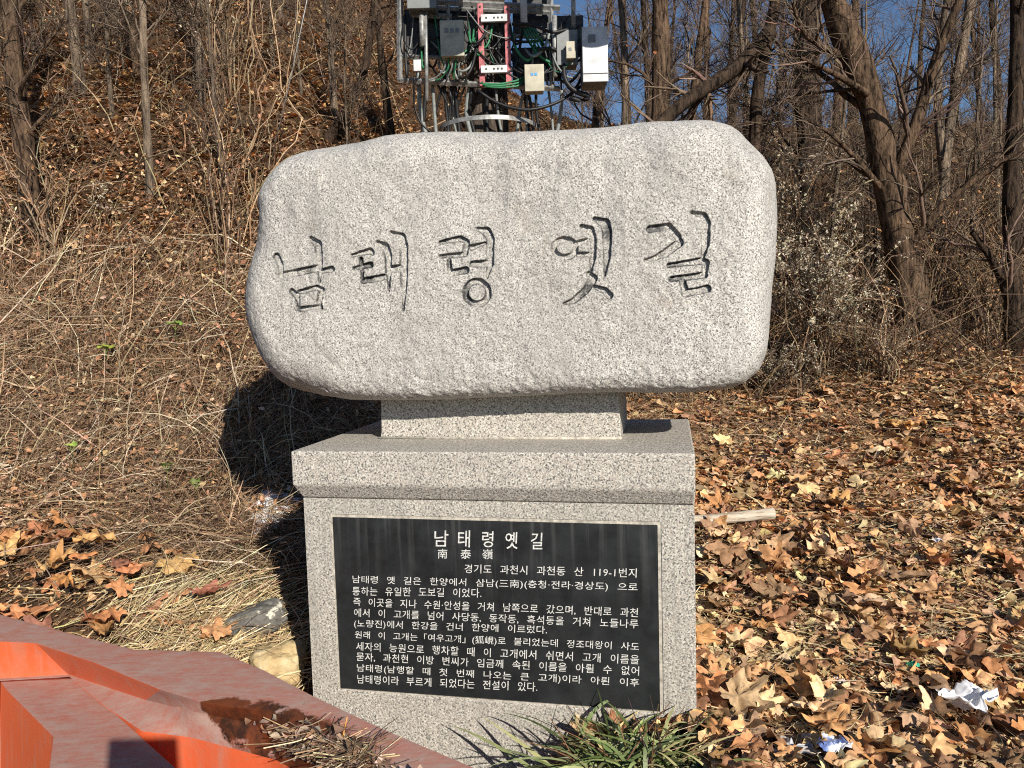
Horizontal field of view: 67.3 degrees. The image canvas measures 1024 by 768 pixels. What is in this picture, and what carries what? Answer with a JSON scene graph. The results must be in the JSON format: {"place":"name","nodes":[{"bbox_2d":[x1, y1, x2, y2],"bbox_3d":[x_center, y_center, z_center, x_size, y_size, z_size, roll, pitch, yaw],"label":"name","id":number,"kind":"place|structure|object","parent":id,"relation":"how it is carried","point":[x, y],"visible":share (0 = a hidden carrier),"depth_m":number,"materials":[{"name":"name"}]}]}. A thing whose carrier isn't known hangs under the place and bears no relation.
{"place":"outdoors","nodes":[
{"label":"outdoors","id":0,"kind":"place"},
{"bbox_2d":[0,0,1023,767],"bbox_3d":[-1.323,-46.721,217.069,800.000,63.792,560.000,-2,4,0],"label":"ground","id":1,"kind":"structure","parent":0,"point":[32,598],"depth_m":7.46,"materials":[{"name":"plant"}]},
{"bbox_2d":[0,181,54,246],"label":"shrub","id":2,"kind":"object","parent":1,"relation":"on","point":[6,220],"visible":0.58,"depth_m":6.61,"materials":[{"name":"brown plant"}]},
{"bbox_2d":[0,0,60,63],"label":"bare tree","id":3,"kind":"object","parent":1,"relation":"on","point":[35,1],"visible":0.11,"depth_m":8.17,"materials":[{"name":"brown plant"}]},
{"bbox_2d":[0,0,121,247],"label":"bare tree","id":4,"kind":"object","parent":1,"relation":"on","point":[15,75],"visible":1,"depth_m":6.57,"materials":[{"name":"brown plant"}]},
{"bbox_2d":[0,112,140,265],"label":"shrub","id":5,"kind":"object","parent":1,"relation":"on","point":[54,232],"visible":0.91,"depth_m":6.45,"materials":[{"name":"brown plant"}]},
{"bbox_2d":[19,0,159,96],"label":"bare tree","id":6,"kind":"object","parent":1,"relation":"on","point":[70,4],"visible":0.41,"depth_m":8.32,"materials":[{"name":"brown plant"}]},
{"bbox_2d":[46,0,153,117],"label":"bare tree","id":7,"kind":"object","parent":1,"relation":"on","point":[109,75],"visible":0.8,"depth_m":7.77,"materials":[{"name":"brown plant"}]},
{"bbox_2d":[82,0,137,62],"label":"bare tree","id":8,"kind":"object","parent":1,"relation":"on","point":[86,3],"visible":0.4,"depth_m":9.66,"materials":[{"name":"brown plant"}]},
{"bbox_2d":[86,178,134,232],"bbox_3d":[-3.575,-1.560,6.831,0.351,0.524,0.385,2,5,37],"label":"shrub","id":9,"kind":"object","parent":1,"relation":"on","point":[102,207],"visible":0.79,"depth_m":6.74,"materials":[{"name":"brown plant"}]},
{"bbox_2d":[90,0,136,69],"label":"bare tree","id":10,"kind":"object","parent":1,"relation":"on","point":[122,61],"visible":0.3,"depth_m":9.47,"materials":[{"name":"brown plant"}]},
{"bbox_2d":[125,0,139,74],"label":"bare tree","id":11,"kind":"object","parent":1,"relation":"on","point":[135,67],"visible":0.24,"depth_m":9.18,"materials":[{"name":"brown plant"}]},
{"bbox_2d":[77,0,231,198],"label":"bare tree","id":12,"kind":"object","parent":1,"relation":"on","point":[143,30],"visible":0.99,"depth_m":6.99,"materials":[{"name":"grey plant"}]},
{"bbox_2d":[125,229,199,263],"bbox_3d":[-2.880,-1.139,6.473,0.332,0.322,0.584,2,6,39],"label":"shrub","id":13,"kind":"object","parent":1,"relation":"on","point":[175,251],"visible":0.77,"depth_m":6.42,"materials":[{"name":"brown plant"}]},
{"bbox_2d":[160,0,228,92],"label":"bare tree","id":14,"kind":"object","parent":1,"relation":"on","point":[192,51],"visible":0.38,"depth_m":8.23,"materials":[{"name":"brown plant"}]},
{"bbox_2d":[143,82,265,266],"bbox_3d":[-2.472,-1.723,6.506,0.828,1.486,1.260,-2,4,0],"label":"shrub","id":15,"kind":"object","parent":1,"relation":"on","point":[227,215],"visible":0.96,"depth_m":6.39,"materials":[{"name":"brown plant"}]},
{"bbox_2d":[147,0,265,69],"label":"bare tree","id":16,"kind":"object","parent":1,"relation":"on","point":[221,29],"visible":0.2,"depth_m":9.50,"materials":[{"name":"brown plant"}]},
{"bbox_2d":[134,0,282,108],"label":"bare tree","id":17,"kind":"object","parent":1,"relation":"on","point":[201,94],"visible":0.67,"depth_m":7.85,"materials":[{"name":"brown plant"}]},
{"bbox_2d":[146,0,278,189],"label":"bare tree","id":18,"kind":"object","parent":1,"relation":"on","point":[212,87],"visible":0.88,"depth_m":6.94,"materials":[{"name":"brown plant"}]},
{"bbox_2d":[175,0,296,105],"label":"shrub","id":19,"kind":"object","parent":1,"relation":"on","point":[228,21],"visible":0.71,"depth_m":7.91,"materials":[{"name":"brown plant"}]},
{"bbox_2d":[0,615,472,767],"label":"plastic barrier","id":20,"kind":"object","parent":1,"relation":"on","point":[68,700],"visible":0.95,"depth_m":1.82,"materials":[{"name":"plastic"}]},
{"bbox_2d":[244,712,421,767],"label":"leaf debris","id":21,"kind":"object","parent":20,"relation":"on","point":[319,751],"visible":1,"depth_m":1.53,"materials":[{"name":"plant"}]},
{"bbox_2d":[206,489,301,622],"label":"snow","id":22,"kind":"structure","parent":1,"relation":"on","point":[270,497],"depth_m":4.51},
{"bbox_2d":[220,598,290,643],"bbox_3d":[-1.225,1.129,3.643,0.354,0.153,0.178,-20,3,4],"label":"rock","id":23,"kind":"object","parent":1,"relation":"on","point":[261,619],"visible":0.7,"depth_m":3.58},
{"bbox_2d":[199,0,335,259],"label":"bare tree","id":24,"kind":"object","parent":1,"relation":"on","point":[250,19],"visible":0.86,"depth_m":6.55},
{"bbox_2d":[237,0,317,69],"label":"bare tree","id":25,"kind":"object","parent":1,"relation":"on","point":[272,41],"visible":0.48,"depth_m":8.87,"materials":[{"name":"brown plant"}]},
{"bbox_2d":[249,639,306,686],"bbox_3d":[-1.053,1.282,3.470,0.257,0.230,0.223,-3,5,-23],"label":"rock","id":26,"kind":"object","parent":1,"relation":"on","point":[285,662],"visible":0.63,"depth_m":3.40,"materials":[{"name":"stone"}]},
{"bbox_2d":[259,0,316,96],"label":"bare tree","id":27,"kind":"object","parent":1,"relation":"on","point":[293,4],"visible":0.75,"depth_m":8.03,"materials":[{"name":"brown plant"}]},
{"bbox_2d":[270,0,306,163],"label":"bare tree","id":28,"kind":"object","parent":1,"relation":"on","point":[289,81],"visible":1,"depth_m":6.24,"materials":[{"name":"plant"}]},
{"bbox_2d":[246,0,382,120],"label":"bare tree","id":29,"kind":"object","parent":1,"relation":"on","point":[329,41],"visible":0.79,"depth_m":8.12,"materials":[{"name":"brown plant"}]},
{"bbox_2d":[306,2,392,143],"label":"bare tree","id":30,"kind":"object","parent":1,"relation":"on","point":[346,107],"visible":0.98,"depth_m":7.49,"materials":[{"name":"brown plant"}]},
{"bbox_2d":[322,0,444,144],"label":"bare tree","id":31,"kind":"object","parent":1,"relation":"on","point":[367,52],"visible":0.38,"depth_m":7.76,"materials":[{"name":"brown plant"}]},
{"bbox_2d":[375,0,406,134],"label":"bare tree","id":32,"kind":"object","parent":1,"relation":"on","point":[387,109],"visible":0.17,"depth_m":8.91,"materials":[{"name":"brown plant"}]},
{"bbox_2d":[291,392,696,767],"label":"stone pedestal","id":33,"kind":"object","parent":1,"relation":"on","point":[472,563],"visible":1,"depth_m":2.96,"materials":[{"name":"stone"}]},
{"bbox_2d":[245,120,776,399],"bbox_3d":[-0.037,-0.509,3.308,2.228,1.115,0.811,-1,4,12],"label":"inscribed boulder","id":34,"kind":"object","parent":33,"relation":"on","point":[638,257],"visible":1,"depth_m":2.92,"materials":[{"name":"stone"}]},
{"bbox_2d":[397,0,590,132],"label":"utility pole","id":35,"kind":"object","parent":1,"relation":"on","point":[490,34],"visible":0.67,"depth_m":6.47,"materials":[{"name":"metal"}]},
{"bbox_2d":[407,0,437,16],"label":"equipment box","id":36,"kind":"object","parent":35,"relation":"attached to","point":[414,7],"visible":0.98,"depth_m":6.30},
{"bbox_2d":[440,20,464,60],"bbox_3d":[-0.490,-2.829,6.350,0.194,0.286,0.144,-2,4,0],"label":"equipment box","id":37,"kind":"object","parent":35,"relation":"attached to","point":[452,39],"visible":1,"depth_m":6.28,"materials":[{"name":"metal"}]},
{"bbox_2d":[524,64,543,94],"bbox_3d":[0.184,-2.515,6.366,0.160,0.216,0.123,-2,4,0],"label":"equipment box","id":38,"kind":"object","parent":35,"relation":"attached to","point":[534,79],"visible":1,"depth_m":6.31,"materials":[{"name":"plastic"}]},
{"bbox_2d":[556,30,577,70],"bbox_3d":[0.457,-2.792,6.447,0.174,0.282,0.160,-2,4,0],"label":"equipment box","id":39,"kind":"object","parent":35,"relation":"attached to","point":[562,38],"visible":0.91,"depth_m":6.37,"materials":[{"name":"metal"}]},
{"bbox_2d":[566,41,575,60],"bbox_3d":[0.481,-2.736,6.327,0.077,0.137,0.078,-2,4,0],"label":"equipment box","id":40,"kind":"object","parent":35,"relation":"attached to","point":[570,51],"visible":1,"depth_m":6.29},
{"bbox_2d":[580,26,607,90],"bbox_3d":[0.674,-2.683,6.362,0.207,0.435,0.266,-2,4,0],"label":"equipment box","id":41,"kind":"object","parent":35,"relation":"attached to","point":[594,58],"visible":0.98,"depth_m":6.24,"materials":[{"name":"white paint"}]},
{"bbox_2d":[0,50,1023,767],"bbox_3d":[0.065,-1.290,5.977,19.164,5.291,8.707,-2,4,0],"label":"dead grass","id":42,"kind":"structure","parent":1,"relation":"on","point":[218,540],"depth_m":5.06,"materials":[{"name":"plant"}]},
{"bbox_2d":[0,0,1023,767],"bbox_3d":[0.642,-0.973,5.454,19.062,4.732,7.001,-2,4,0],"label":"fallen plane tree leaves","id":43,"kind":"object","parent":1,"relation":"on","point":[734,688],"visible":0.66,"depth_m":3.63,"materials":[{"name":"brown plant"}]},
{"bbox_2d":[816,732,852,752],"bbox_3d":[1.078,1.203,2.574,0.122,0.041,0.112,-2,4,0],"label":"candy wrapper","id":44,"kind":"object","parent":43,"relation":"on","point":[833,744],"visible":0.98,"depth_m":2.55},
{"bbox_2d":[935,679,998,713],"bbox_3d":[1.689,1.175,2.874,0.208,0.101,0.170,-3,4,-11],"label":"crumpled tissue","id":45,"kind":"object","parent":43,"relation":"on","point":[964,694],"visible":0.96,"depth_m":2.87,"materials":[{"name":"paper"}]},
{"bbox_2d":[0,0,1023,405],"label":"undergrowth","id":46,"kind":"object","parent":1,"relation":"on","point":[964,322],"visible":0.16,"depth_m":8.10,"materials":[{"name":"plant"}]},
{"bbox_2d":[539,4,615,129],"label":"bare tree","id":47,"kind":"object","parent":1,"relation":"on","point":[582,109],"visible":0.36,"depth_m":16.22,"materials":[{"name":"brown plant"}]},
{"bbox_2d":[548,0,644,127],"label":"bare tree","id":48,"kind":"object","parent":1,"relation":"on","point":[596,111],"visible":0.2,"depth_m":11.18,"materials":[{"name":"brown plant"}]},
{"bbox_2d":[564,0,643,127],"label":"bare tree","id":49,"kind":"object","parent":1,"relation":"on","point":[606,99],"visible":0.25,"depth_m":18.05,"materials":[{"name":"brown plant"}]},
{"bbox_2d":[452,689,767,767],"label":"grass tuft","id":50,"kind":"object","parent":1,"relation":"on","point":[613,743],"visible":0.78,"depth_m":2.66,"materials":[{"name":"plant"}]},
{"bbox_2d":[525,694,683,767],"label":"grass blades","id":51,"kind":"object","parent":50,"relation":"on","point":[653,753],"visible":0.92,"depth_m":2.59,"materials":[{"name":"plant"}]},
{"bbox_2d":[590,10,651,102],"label":"bare tree","id":52,"kind":"object","parent":1,"relation":"on","point":[614,57],"visible":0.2,"depth_m":21.38,"materials":[{"name":"brown plant"}]},
{"bbox_2d":[553,0,690,121],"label":"bare tree","id":53,"kind":"object","parent":1,"relation":"on","point":[648,106],"visible":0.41,"depth_m":16.25,"materials":[{"name":"brown plant"}]},
{"bbox_2d":[590,0,683,123],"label":"bare tree","id":54,"kind":"object","parent":1,"relation":"on","point":[630,122],"visible":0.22,"depth_m":20.54,"materials":[{"name":"brown plant"}]},
{"bbox_2d":[564,0,719,126],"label":"bare tree","id":55,"kind":"object","parent":1,"relation":"on","point":[625,57],"visible":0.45,"depth_m":10.16,"materials":[{"name":"brown plant"}]},
{"bbox_2d":[554,0,740,120],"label":"bare tree","id":56,"kind":"object","parent":1,"relation":"on","point":[660,38],"visible":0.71,"depth_m":9.16,"materials":[{"name":"brown plant"}]},
{"bbox_2d":[629,0,715,104],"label":"bare tree","id":57,"kind":"object","parent":1,"relation":"on","point":[673,23],"visible":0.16,"depth_m":24.43,"materials":[{"name":"brown plant"}]},
{"bbox_2d":[649,24,726,119],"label":"bare tree","id":58,"kind":"object","parent":1,"relation":"on","point":[688,81],"visible":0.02,"depth_m":13.24,"materials":[{"name":"brown plant"}]},
{"bbox_2d":[634,0,748,136],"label":"bare tree","id":59,"kind":"object","parent":1,"relation":"on","point":[702,23],"visible":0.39,"depth_m":10.62,"materials":[{"name":"brown plant"}]},
{"bbox_2d":[673,0,749,119],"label":"bare tree","id":60,"kind":"object","parent":1,"relation":"on","point":[702,105],"visible":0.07,"depth_m":26.60,"materials":[{"name":"brown plant"}]},
{"bbox_2d":[605,0,837,366],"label":"bare tree","id":61,"kind":"object","parent":1,"relation":"on","point":[706,87],"visible":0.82,"depth_m":8.13,"materials":[{"name":"brown plant"}]},
{"bbox_2d":[673,0,789,127],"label":"bare tree","id":62,"kind":"object","parent":1,"relation":"on","point":[723,25],"visible":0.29,"depth_m":16.29,"materials":[{"name":"brown plant"}]},
{"bbox_2d":[695,507,775,525],"bbox_3d":[1.143,0.809,4.655,0.887,0.100,0.073,-2,4,0],"label":"wooden stake","id":63,"kind":"object","parent":1,"relation":"on","point":[751,515],"visible":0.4,"depth_m":4.63,"materials":[{"name":"brown wood"}]},
{"bbox_2d":[689,0,787,139],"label":"bare tree","id":64,"kind":"object","parent":1,"relation":"on","point":[728,2],"visible":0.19,"depth_m":18.56,"materials":[{"name":"brown plant"}]},
{"bbox_2d":[699,0,791,127],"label":"bare tree","id":65,"kind":"object","parent":1,"relation":"on","point":[733,10],"visible":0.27,"depth_m":13.38,"materials":[{"name":"brown plant"}]},
{"bbox_2d":[709,13,793,187],"bbox_3d":[3.504,-3.776,12.042,1.822,4.072,1.873,-2,4,-1],"label":"bare tree","id":66,"kind":"object","parent":1,"relation":"on","point":[743,86],"visible":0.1,"depth_m":12.05,"materials":[{"name":"brown plant"}]},
{"bbox_2d":[669,0,836,174],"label":"bare tree","id":67,"kind":"object","parent":1,"relation":"on","point":[739,15],"visible":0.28,"depth_m":11.90,"materials":[{"name":"brown plant"}]},
{"bbox_2d":[726,36,812,199],"bbox_3d":[3.752,-3.395,11.648,1.565,3.528,1.286,-1,4,12],"label":"bare tree","id":68,"kind":"object","parent":1,"relation":"on","point":[768,150],"visible":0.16,"depth_m":11.57,"materials":[{"name":"brown plant"}]},
{"bbox_2d":[747,92,794,237],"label":"bare tree","id":69,"kind":"object","parent":1,"relation":"on","point":[765,116],"visible":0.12,"depth_m":11.04,"materials":[{"name":"brown plant"}]},
{"bbox_2d":[703,0,849,286],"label":"bare tree","id":70,"kind":"object","parent":1,"relation":"on","point":[801,137],"visible":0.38,"depth_m":10.72,"materials":[{"name":"brown plant"}]},
{"bbox_2d":[764,67,818,222],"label":"bare tree","id":71,"kind":"object","parent":1,"relation":"on","point":[766,81],"visible":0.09,"depth_m":12.34,"materials":[{"name":"brown plant"}]},
{"bbox_2d":[743,335,843,395],"bbox_3d":[2.694,-0.179,7.884,1.305,0.627,1.275,0,5,15],"label":"shrub","id":72,"kind":"object","parent":1,"relation":"on","point":[776,372],"visible":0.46,"depth_m":7.73,"materials":[{"name":"brown plant"}]},
{"bbox_2d":[773,733,825,761],"bbox_3d":[0.984,1.251,2.640,0.220,0.072,0.169,-2,4,0],"label":"plastic bag","id":73,"kind":"object","parent":1,"relation":"on","point":[808,747],"visible":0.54,"depth_m":2.61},
{"bbox_2d":[772,55,841,190],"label":"bare tree","id":74,"kind":"object","parent":1,"relation":"on","point":[810,125],"visible":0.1,"depth_m":12.77,"materials":[{"name":"brown plant"}]},
{"bbox_2d":[761,122,875,321],"bbox_3d":[3.498,-1.979,9.554,2.082,2.425,1.831,2,6,43],"label":"shrub","id":75,"kind":"object","parent":1,"relation":"on","point":[789,193],"visible":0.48,"depth_m":9.46,"materials":[{"name":"brown plant"}]},
{"bbox_2d":[752,0,897,179],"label":"bare tree","id":76,"kind":"object","parent":1,"relation":"on","point":[810,20],"visible":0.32,"depth_m":16.06,"materials":[{"name":"brown plant"}]},
{"bbox_2d":[752,0,931,154],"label":"bare tree","id":77,"kind":"object","parent":1,"relation":"on","point":[839,101],"visible":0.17,"depth_m":17.94,"materials":[{"name":"brown plant"}]},
{"bbox_2d":[777,5,918,306],"bbox_3d":[4.035,-2.626,9.782,1.862,4.048,1.811,-2,4,-3],"label":"bare tree","id":78,"kind":"object","parent":1,"relation":"on","point":[837,177],"visible":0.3,"depth_m":9.58,"materials":[{"name":"brown plant"}]},
{"bbox_2d":[771,189,925,378],"bbox_3d":[3.195,-0.988,7.779,1.857,1.902,1.984,-2,4,0],"label":"shrub","id":79,"kind":"object","parent":1,"relation":"on","point":[824,313],"visible":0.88,"depth_m":7.76,"materials":[{"name":"beige plant"}]},
{"bbox_2d":[780,0,926,125],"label":"bare tree","id":80,"kind":"object","parent":1,"relation":"on","point":[857,5],"visible":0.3,"depth_m":21.63,"materials":[{"name":"brown plant"}]},
{"bbox_2d":[712,0,1023,339],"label":"bare tree","id":81,"kind":"object","parent":1,"relation":"on","point":[849,52],"visible":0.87,"depth_m":8.11,"materials":[{"name":"brown plant"}]},
{"bbox_2d":[814,39,927,242],"bbox_3d":[5.642,-3.787,12.175,1.314,3.604,1.599,-6,6,-43],"label":"bare tree","id":82,"kind":"object","parent":1,"relation":"on","point":[880,58],"visible":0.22,"depth_m":12.15,"materials":[{"name":"brown plant"}]},
{"bbox_2d":[823,120,920,289],"bbox_3d":[4.903,-2.376,10.379,0.960,2.633,1.168,-4,5,-24],"label":"bare tree","id":83,"kind":"object","parent":1,"relation":"on","point":[860,200],"visible":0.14,"depth_m":10.45,"materials":[{"name":"grey plant"}]},
{"bbox_2d":[813,0,933,200],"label":"bare tree","id":84,"kind":"object","parent":1,"relation":"on","point":[850,104],"visible":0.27,"depth_m":13.36,"materials":[{"name":"grey plant"}]},
{"bbox_2d":[801,8,953,308],"bbox_3d":[4.463,-2.683,9.524,1.856,4.036,1.806,1,5,27],"label":"bare tree","id":85,"kind":"object","parent":1,"relation":"on","point":[873,220],"visible":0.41,"depth_m":9.66,"materials":[{"name":"grey plant"}]},
{"bbox_2d":[820,290,949,385],"bbox_3d":[3.544,-0.433,7.522,0.992,0.948,1.278,-3,5,-15],"label":"shrub","id":86,"kind":"object","parent":1,"relation":"on","point":[890,358],"visible":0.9,"depth_m":7.49,"materials":[{"name":"brown plant"}]},
{"bbox_2d":[845,60,925,181],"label":"bare tree","id":87,"kind":"object","parent":1,"relation":"on","point":[882,83],"visible":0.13,"depth_m":12.04,"materials":[{"name":"grey plant"}]},
{"bbox_2d":[844,59,944,218],"bbox_3d":[5.547,-3.052,10.944,1.382,3.114,1.135,-5,6,-39],"label":"bare tree","id":88,"kind":"object","parent":1,"relation":"on","point":[907,95],"visible":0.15,"depth_m":10.84,"materials":[{"name":"grey plant"}]},
{"bbox_2d":[879,0,946,121],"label":"bare tree","id":89,"kind":"object","parent":1,"relation":"on","point":[910,46],"visible":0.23,"depth_m":25.45,"materials":[{"name":"brown plant"}]},
{"bbox_2d":[868,0,959,122],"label":"bare tree","id":90,"kind":"object","parent":1,"relation":"on","point":[920,56],"visible":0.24,"depth_m":27.20,"materials":[{"name":"brown plant"}]},
{"bbox_2d":[893,106,964,257],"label":"bare tree","id":91,"kind":"object","parent":1,"relation":"on","point":[935,185],"visible":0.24,"depth_m":10.86,"materials":[{"name":"grey plant"}]},
{"bbox_2d":[839,156,1023,327],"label":"shrub","id":92,"kind":"object","parent":1,"relation":"on","point":[936,253],"visible":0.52,"depth_m":8.75,"materials":[{"name":"brown plant"}]},
{"bbox_2d":[909,103,969,208],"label":"bare tree","id":93,"kind":"object","parent":1,"relation":"on","point":[931,151],"visible":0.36,"depth_m":13.32,"materials":[{"name":"grey plant"}]},
{"bbox_2d":[893,0,1009,169],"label":"bare tree","id":94,"kind":"object","parent":1,"relation":"on","point":[991,9],"visible":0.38,"depth_m":16.25,"materials":[{"name":"brown plant"}]},
{"bbox_2d":[906,31,1003,285],"bbox_3d":[5.771,-2.688,9.851,1.583,3.538,1.627,1,5,31],"label":"bare tree","id":95,"kind":"object","parent":1,"relation":"on","point":[973,187],"visible":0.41,"depth_m":9.81,"materials":[{"name":"grey plant"}]},
{"bbox_2d":[906,0,1009,278],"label":"bare tree","id":96,"kind":"object","parent":1,"relation":"on","point":[944,136],"visible":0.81,"depth_m":10.19,"materials":[{"name":"grey plant"}]},
{"bbox_2d":[908,1,1009,127],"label":"bare tree","id":97,"kind":"object","parent":1,"relation":"on","point":[972,34],"visible":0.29,"depth_m":20.46,"materials":[{"name":"brown plant"}]},
{"bbox_2d":[911,0,1009,125],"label":"bare tree","id":98,"kind":"object","parent":1,"relation":"on","point":[931,53],"visible":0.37,"depth_m":20.51,"materials":[{"name":"grey plant"}]},
{"bbox_2d":[914,0,1023,357],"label":"bare tree","id":99,"kind":"object","parent":1,"relation":"on","point":[1012,226],"visible":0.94,"depth_m":8.01,"materials":[{"name":"brown plant"}]},
{"bbox_2d":[944,102,993,257],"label":"bare tree","id":100,"kind":"object","parent":1,"relation":"on","point":[964,169],"visible":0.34,"depth_m":11.09,"materials":[{"name":"grey plant"}]},
{"bbox_2d":[921,214,1023,337],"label":"shrub","id":101,"kind":"object","parent":1,"relation":"on","point":[977,289],"visible":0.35,"depth_m":8.84,"materials":[{"name":"brown plant"}]},
{"bbox_2d":[925,0,1023,234],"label":"bare tree","id":102,"kind":"object","parent":1,"relation":"on","point":[995,103],"visible":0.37,"depth_m":12.39,"materials":[{"name":"grey plant"}]},
{"bbox_2d":[943,2,1007,121],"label":"bare tree","id":103,"kind":"object","parent":1,"relation":"on","point":[987,88],"visible":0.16,"depth_m":25.66,"materials":[{"name":"brown plant"}]},
{"bbox_2d":[956,49,1023,250],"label":"bare tree","id":104,"kind":"object","parent":1,"relation":"on","point":[1021,179],"visible":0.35,"depth_m":9.45,"materials":[{"name":"grey plant"}]},
{"bbox_2d":[450,0,1023,127],"label":"sky","id":105,"kind":"structure","parent":0,"point":[566,3],"materials":[{"name":"blue"}]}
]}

